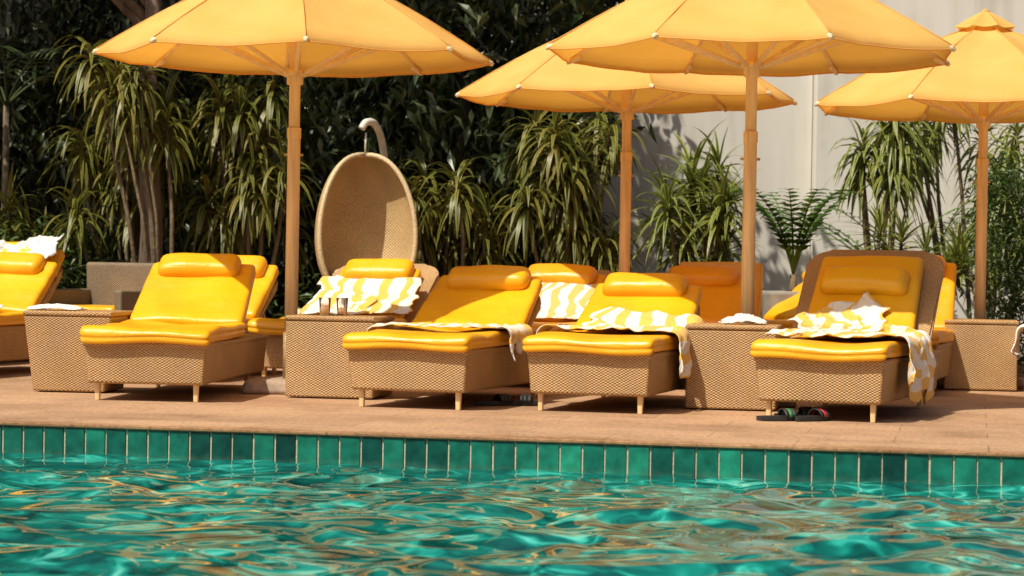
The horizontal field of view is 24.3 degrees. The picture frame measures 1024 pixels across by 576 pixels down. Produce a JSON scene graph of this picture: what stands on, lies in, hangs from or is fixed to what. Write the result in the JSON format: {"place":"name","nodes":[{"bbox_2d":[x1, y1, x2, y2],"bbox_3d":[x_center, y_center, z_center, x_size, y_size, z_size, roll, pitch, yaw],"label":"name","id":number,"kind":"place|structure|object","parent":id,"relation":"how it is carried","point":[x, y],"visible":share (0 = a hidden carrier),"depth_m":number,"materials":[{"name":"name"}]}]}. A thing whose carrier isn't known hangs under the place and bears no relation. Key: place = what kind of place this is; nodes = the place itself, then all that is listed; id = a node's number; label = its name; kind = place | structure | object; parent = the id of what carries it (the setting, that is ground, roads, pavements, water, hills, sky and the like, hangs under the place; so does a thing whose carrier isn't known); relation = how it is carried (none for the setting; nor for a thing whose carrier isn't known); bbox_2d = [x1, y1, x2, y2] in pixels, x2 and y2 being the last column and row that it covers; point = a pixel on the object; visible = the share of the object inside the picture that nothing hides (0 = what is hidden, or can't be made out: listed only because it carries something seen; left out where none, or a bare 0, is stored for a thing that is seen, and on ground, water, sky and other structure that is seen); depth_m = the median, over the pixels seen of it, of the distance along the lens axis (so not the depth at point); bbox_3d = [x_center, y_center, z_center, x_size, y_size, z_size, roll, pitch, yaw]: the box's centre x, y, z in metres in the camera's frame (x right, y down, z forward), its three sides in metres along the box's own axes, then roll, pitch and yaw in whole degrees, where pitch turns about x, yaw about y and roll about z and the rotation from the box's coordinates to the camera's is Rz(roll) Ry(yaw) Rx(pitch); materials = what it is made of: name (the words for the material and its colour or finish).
{"place":"outdoors","nodes":[
{"label":"outdoors","id":0,"kind":"place"},
{"bbox_2d":[0,452,1023,575],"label":"water","id":1,"kind":"structure","parent":0,"point":[91,515],"depth_m":9.01,"materials":[{"name":"teal liquid"}]},
{"bbox_2d":[0,359,1023,457],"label":"pool deck","id":2,"kind":"structure","parent":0,"point":[960,422],"depth_m":12.80,"materials":[{"name":"stone"}]},
{"bbox_2d":[0,252,58,360],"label":"sun lounger","id":3,"kind":"object","parent":2,"relation":"on","point":[27,280],"visible":0.79,"depth_m":17.04,"materials":[{"name":"yellow fabric"}]},
{"bbox_2d":[0,233,64,303],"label":"towel","id":4,"kind":"object","parent":3,"relation":"on","point":[45,246],"visible":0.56,"depth_m":19.25,"materials":[{"name":"white fabric"}]},
{"bbox_2d":[0,164,94,287],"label":"dracaena plant","id":5,"kind":"object","parent":2,"relation":"on","point":[7,209],"visible":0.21,"depth_m":20.88,"materials":[{"name":"green plant"}]},
{"bbox_2d":[60,263,86,286],"bbox_3d":[-4.402,0.069,20.001,2.319,0.605,2.316,1,0,0],"label":"areca palm","id":6,"kind":"object","parent":2,"relation":"on","point":[68,269],"visible":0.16,"depth_m":20.10,"materials":[{"name":"green plant"}]},
{"bbox_2d":[23,309,132,392],"bbox_3d":[-2.687,0.390,14.754,0.560,0.500,0.560,1,0,6],"label":"wicker side table","id":7,"kind":"object","parent":2,"relation":"on","point":[56,351],"visible":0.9,"depth_m":14.51,"materials":[{"name":"beige wicker"}]},
{"bbox_2d":[27,303,87,309],"bbox_3d":[-2.816,0.114,14.697,0.354,0.039,0.262,1,0,0],"label":"crumpled towel","id":8,"kind":"object","parent":7,"relation":"on","point":[56,306],"visible":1,"depth_m":14.62,"materials":[{"name":"white fabric"}]},
{"bbox_2d":[48,262,154,310],"bbox_3d":[-3.295,0.167,19.221,0.839,0.750,0.759,1,1,25],"label":"wicker armchair","id":9,"kind":"object","parent":2,"relation":"on","point":[115,285],"visible":0.23,"depth_m":19.47,"materials":[{"name":"beige wicker"}]},
{"bbox_2d":[26,62,210,274],"bbox_3d":[-3.391,-0.771,20.664,1.581,2.707,1.498,1,0,0],"label":"dracaena plant","id":10,"kind":"object","parent":2,"relation":"on","point":[96,192],"visible":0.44,"depth_m":20.53,"materials":[{"name":"green plant"}]},
{"bbox_2d":[50,35,212,262],"bbox_3d":[-3.200,-0.759,19.874,1.423,2.700,0.954,1,1,-22],"label":"dracaena plant","id":11,"kind":"object","parent":2,"relation":"on","point":[130,92],"visible":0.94,"depth_m":19.83,"materials":[{"name":"green plant"}]},
{"bbox_2d":[111,0,162,262],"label":"shade tree","id":12,"kind":"object","parent":2,"relation":"on","point":[134,12],"visible":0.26,"depth_m":20.15,"materials":[{"name":"brown plant"}]},
{"bbox_2d":[80,253,267,401],"bbox_3d":[-2.045,0.215,14.675,0.768,0.872,2.001,1,0,5],"label":"sun lounger","id":13,"kind":"object","parent":2,"relation":"on","point":[184,324],"visible":1,"depth_m":14.49,"materials":[{"name":"yellow fabric"}]},
{"bbox_2d":[166,72,324,312],"bbox_3d":[-2.265,-0.800,20.576,1.494,2.806,1.620,1,0,0],"label":"dracaena plant","id":14,"kind":"object","parent":2,"relation":"on","point":[232,228],"visible":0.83,"depth_m":20.29,"materials":[{"name":"green plant"}]},
{"bbox_2d":[237,255,278,373],"bbox_3d":[-2.209,0.194,16.953,0.767,0.870,2.001,1,0,16],"label":"sun lounger","id":15,"kind":"object","parent":2,"relation":"on","point":[265,286],"visible":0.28,"depth_m":17.28,"materials":[{"name":"yellow fabric"}]},
{"bbox_2d":[92,0,493,394],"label":"patio umbrella","id":16,"kind":"object","parent":2,"relation":"on","point":[294,42],"visible":0.94,"depth_m":14.76,"materials":[{"name":"fabric"}]},
{"bbox_2d":[285,314,394,399],"bbox_3d":[-1.058,0.419,14.624,0.560,0.500,0.560,1,0,10],"label":"wicker side table","id":17,"kind":"object","parent":2,"relation":"on","point":[317,360],"visible":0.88,"depth_m":14.37,"materials":[{"name":"beige wicker"}]},
{"bbox_2d":[301,307,336,314],"bbox_3d":[-1.163,0.140,14.662,0.264,0.045,0.196,1,0,0],"label":"crumpled towel","id":18,"kind":"object","parent":17,"relation":"on","point":[317,310],"visible":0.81,"depth_m":14.60,"materials":[{"name":"white fabric"}]},
{"bbox_2d":[319,297,330,315],"bbox_3d":[-1.142,0.113,14.502,0.074,0.109,0.074,1,0,0],"label":"drinking glass","id":19,"kind":"object","parent":17,"relation":"on","point":[324,304],"visible":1,"depth_m":14.47,"materials":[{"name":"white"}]},
{"bbox_2d":[336,298,347,315],"bbox_3d":[-1.042,0.114,14.572,0.074,0.109,0.074,1,0,0],"label":"drinking glass","id":20,"kind":"object","parent":17,"relation":"on","point":[342,305],"visible":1,"depth_m":14.54,"materials":[{"name":"clear glass"}]},
{"bbox_2d":[247,259,439,375],"bbox_3d":[-1.167,0.215,16.956,0.896,0.864,2.001,1,1,17],"label":"sun lounger","id":21,"kind":"object","parent":2,"relation":"on","point":[400,290],"visible":0.52,"depth_m":17.22,"materials":[{"name":"fabric"}]},
{"bbox_2d":[315,118,417,276],"bbox_3d":[-1.243,-0.391,19.776,0.898,2.020,1.000,1,0,-12],"label":"hanging egg chair","id":22,"kind":"object","parent":2,"relation":"on","point":[366,208],"visible":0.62,"depth_m":19.66,"materials":[{"name":"wicker"}]},
{"bbox_2d":[342,265,541,409],"bbox_3d":[-0.318,0.270,14.380,0.940,0.829,2.001,1,1,16],"label":"sun lounger","id":23,"kind":"object","parent":2,"relation":"on","point":[468,329],"visible":0.99,"depth_m":13.91,"materials":[{"name":"yellow fabric"}]},
{"bbox_2d":[475,394,514,404],"bbox_3d":[-0.101,0.655,13.956,0.270,0.065,0.108,1,1,-30],"label":"sandal","id":24,"kind":"object","parent":2,"relation":"on","point":[502,399],"visible":1,"depth_m":13.94,"materials":[{"name":"black rubber"}]},
{"bbox_2d":[511,394,537,405],"bbox_3d":[0.029,0.657,14.006,0.270,0.065,0.108,1,0,5],"label":"sandal","id":25,"kind":"object","parent":2,"relation":"on","point":[526,399],"visible":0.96,"depth_m":13.96,"materials":[{"name":"black rubber"}]},
{"bbox_2d":[528,263,613,334],"bbox_3d":[0.229,0.247,16.942,0.871,0.850,2.001,1,1,17],"label":"sun lounger","id":26,"kind":"object","parent":2,"relation":"on","point":[566,292],"visible":0.37,"depth_m":17.26,"materials":[{"name":"yellow fabric"}]},
{"bbox_2d":[522,272,703,413],"bbox_3d":[0.699,0.304,14.303,0.945,0.796,2.001,1,0,15],"label":"sun lounger","id":27,"kind":"object","parent":2,"relation":"on","point":[628,335],"visible":0.81,"depth_m":13.64,"materials":[{"name":"yellow fabric"}]},
{"bbox_2d":[455,0,796,272],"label":"patio umbrella","id":28,"kind":"object","parent":2,"relation":"on","point":[540,78],"visible":0.48,"depth_m":17.30,"materials":[{"name":"fabric"}]},
{"bbox_2d":[668,265,740,322],"bbox_3d":[1.277,0.263,17.058,0.767,0.854,2.001,1,0,15],"label":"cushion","id":29,"kind":"object","parent":2,"relation":"on","point":[720,286],"visible":0.16,"depth_m":17.42,"materials":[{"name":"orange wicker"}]},
{"bbox_2d":[679,262,762,323],"bbox_3d":[1.540,0.238,18.369,0.765,0.891,2.001,1,0,12],"label":"sun lounger","id":30,"kind":"object","parent":2,"relation":"on","point":[758,284],"visible":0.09,"depth_m":18.77,"materials":[{"name":"beige wicker"}]},
{"bbox_2d":[685,323,782,410],"bbox_3d":[1.322,0.465,14.124,0.540,0.500,0.540,1,0,10],"label":"wicker side table","id":31,"kind":"object","parent":2,"relation":"on","point":[723,372],"visible":0.74,"depth_m":13.87,"materials":[{"name":"beige wicker"}]},
{"bbox_2d":[718,313,766,323],"bbox_3d":[1.378,0.180,14.129,0.286,0.063,0.248,1,0,0],"label":"crumpled towel","id":32,"kind":"object","parent":31,"relation":"on","point":[740,317],"visible":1,"depth_m":14.05,"materials":[{"name":"white fabric"}]},
{"bbox_2d":[545,0,955,407],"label":"patio umbrella","id":33,"kind":"object","parent":2,"relation":"on","point":[751,41],"visible":0.94,"depth_m":14.21,"materials":[{"name":"fabric"}]},
{"bbox_2d":[756,408,800,420],"bbox_3d":[1.458,0.690,12.986,0.270,0.065,0.108,1,1,-20],"label":"sandal","id":34,"kind":"object","parent":2,"relation":"on","point":[787,414],"visible":1,"depth_m":12.96,"materials":[{"name":"black rubber"}]},
{"bbox_2d":[762,291,798,318],"bbox_3d":[2.314,0.356,19.603,0.541,0.660,0.541,1,0,0],"label":"plant pot","id":35,"kind":"object","parent":2,"relation":"on","point":[770,299],"visible":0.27,"depth_m":19.43,"materials":[{"name":"stone"}]},
{"bbox_2d":[731,188,859,290],"bbox_3d":[2.324,-0.337,19.595,1.062,0.947,1.063,1,0,0],"label":"young palm","id":36,"kind":"object","parent":35,"relation":"in","point":[804,229],"visible":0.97,"depth_m":19.52,"materials":[{"name":"green plant"}]},
{"bbox_2d":[764,272,804,337],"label":"sun lounger","id":37,"kind":"object","parent":2,"relation":"on","point":[783,312],"visible":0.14,"depth_m":19.21,"materials":[{"name":"yellow fabric"}]},
{"bbox_2d":[774,406,820,415],"bbox_3d":[1.588,0.691,13.206,0.270,0.065,0.108,1,0,-10],"label":"sandal","id":38,"kind":"object","parent":2,"relation":"on","point":[805,410],"visible":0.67,"depth_m":13.19,"materials":[{"name":"black rubber"}]},
{"bbox_2d":[795,408,830,420],"bbox_3d":[1.648,0.693,13.026,0.270,0.065,0.108,1,1,-40],"label":"sandal","id":39,"kind":"object","parent":2,"relation":"on","point":[813,415],"visible":1,"depth_m":13.02,"materials":[{"name":"black rubber"}]},
{"bbox_2d":[750,249,943,422],"bbox_3d":[2.024,0.249,13.889,0.910,0.960,2.001,1,1,19],"label":"sun lounger","id":40,"kind":"object","parent":2,"relation":"on","point":[861,331],"visible":1,"depth_m":13.73,"materials":[{"name":"yellow fabric"}]},
{"bbox_2d":[814,9,1023,388],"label":"patio umbrella","id":41,"kind":"object","parent":2,"relation":"on","point":[979,81],"visible":0.88,"depth_m":17.08,"materials":[{"name":"fabric"}]},
{"bbox_2d":[932,255,956,379],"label":"sun lounger","id":42,"kind":"object","parent":2,"relation":"on","point":[943,338],"visible":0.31,"depth_m":16.89,"materials":[{"name":"yellow fabric"}]},
{"bbox_2d":[943,318,1018,391],"bbox_3d":[3.352,0.476,17.004,0.520,0.500,0.520,1,0,10],"label":"wicker side table","id":43,"kind":"object","parent":2,"relation":"on","point":[982,357],"visible":0.96,"depth_m":16.75,"materials":[{"name":"beige wicker"}]},
{"bbox_2d":[0,425,1023,484],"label":"swimming pool","id":44,"kind":"structure","parent":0,"point":[760,464],"depth_m":11.35,"materials":[{"name":"tile"}]},
{"bbox_2d":[1011,324,1023,359],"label":"towel","id":45,"kind":"object","parent":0,"point":[1015,350],"visible":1,"depth_m":16.35,"materials":[{"name":"white fabric"}]},
{"label":"ground","id":46,"kind":"structure","parent":0,"visible":0},
{"bbox_2d":[0,209,129,288],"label":"shrub","id":47,"kind":"object","parent":46,"relation":"on","point":[72,248],"visible":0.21,"depth_m":20.48,"materials":[{"name":"green plant"}]},
{"bbox_2d":[0,45,166,241],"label":"areca palm","id":48,"kind":"object","parent":46,"relation":"on","point":[6,100],"visible":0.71,"depth_m":21.46,"materials":[{"name":"green plant"}]},
{"bbox_2d":[0,0,573,306],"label":"dark rear wall","id":49,"kind":"structure","parent":46,"relation":"on","point":[10,18],"depth_m":23.99,"materials":[{"name":"black"}]},
{"bbox_2d":[0,0,645,318],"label":"background foliage","id":50,"kind":"object","parent":46,"relation":"on","point":[33,124],"visible":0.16,"depth_m":22.27,"materials":[{"name":"green plant"}]},
{"bbox_2d":[407,167,443,198],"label":"dracaena plant","id":51,"kind":"object","parent":46,"relation":"on","point":[419,179],"visible":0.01,"depth_m":21.25,"materials":[{"name":"green plant"}]},
{"bbox_2d":[396,123,527,276],"bbox_3d":[-0.575,-0.398,20.706,1.607,2.059,1.329,1,0,0],"label":"dracaena plant","id":52,"kind":"object","parent":46,"relation":"on","point":[453,208],"visible":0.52,"depth_m":20.61,"materials":[{"name":"green plant"}]},
{"bbox_2d":[454,0,476,264],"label":"shade tree","id":53,"kind":"object","parent":46,"relation":"on","point":[465,102],"visible":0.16,"depth_m":21.84,"materials":[{"name":"green plant"}]},
{"bbox_2d":[234,0,656,213],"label":"tree foliage","id":54,"kind":"object","parent":53,"relation":"attached to","point":[339,130],"visible":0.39,"depth_m":21.14,"materials":[{"name":"green plant"}]},
{"bbox_2d":[262,261,761,318],"bbox_3d":[-0.436,0.332,20.178,5.524,1.134,1.066,1,0,0],"label":"shrub","id":55,"kind":"object","parent":46,"relation":"on","point":[303,300],"depth_m":20.14,"materials":[{"name":"green plant"}]},
{"bbox_2d":[475,2,562,263],"bbox_3d":[0.278,-1.334,23.735,1.310,3.900,0.090,1,0,0],"label":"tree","id":56,"kind":"object","parent":46,"relation":"on","point":[498,61],"visible":0.01,"depth_m":23.72,"materials":[{"name":"green plant"}]},
{"bbox_2d":[488,107,658,272],"bbox_3d":[0.531,-0.560,20.629,1.511,2.424,1.472,1,0,0],"label":"dracaena plant","id":57,"kind":"object","parent":46,"relation":"on","point":[564,188],"visible":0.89,"depth_m":20.38,"materials":[{"name":"green plant"}]},
{"bbox_2d":[610,120,768,277],"bbox_3d":[1.536,-0.410,20.560,1.471,2.159,1.388,1,0,0],"label":"dracaena plant","id":58,"kind":"object","parent":46,"relation":"on","point":[698,209],"visible":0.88,"depth_m":20.41,"materials":[{"name":"green plant"}]},
{"bbox_2d":[581,0,1023,358],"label":"white garden wall","id":59,"kind":"structure","parent":46,"relation":"on","point":[799,140],"depth_m":23.39,"materials":[{"name":"paint"}]},
{"bbox_2d":[740,207,1010,281],"bbox_3d":[3.757,-0.006,21.860,3.314,1.398,3.254,1,0,0],"label":"areca palm","id":60,"kind":"object","parent":46,"relation":"on","point":[848,236],"visible":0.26,"depth_m":21.66,"materials":[{"name":"green plant"}]},
{"bbox_2d":[824,118,943,249],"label":"dracaena plant","id":61,"kind":"object","parent":46,"relation":"on","point":[886,175],"visible":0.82,"depth_m":20.55,"materials":[{"name":"green plant"}]},
{"bbox_2d":[844,194,992,302],"bbox_3d":[3.436,-0.051,20.223,1.364,1.516,1.113,1,0,0],"label":"dracaena plant","id":62,"kind":"object","parent":46,"relation":"on","point":[961,264],"visible":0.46,"depth_m":20.07,"materials":[{"name":"green plant"}]},
{"bbox_2d":[882,121,1023,318],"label":"dracaena plant","id":63,"kind":"object","parent":46,"relation":"on","point":[940,128],"visible":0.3,"depth_m":21.14,"materials":[{"name":"green plant"}]},
{"bbox_2d":[954,146,1023,376],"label":"hedge","id":64,"kind":"object","parent":46,"relation":"on","point":[1009,279],"visible":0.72,"depth_m":19.41,"materials":[{"name":"green plant"}]},
{"bbox_2d":[1017,364,1023,376],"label":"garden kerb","id":65,"kind":"structure","parent":46,"relation":"on","point":[1021,372],"depth_m":19.33,"materials":[{"name":"concrete"}]}
]}

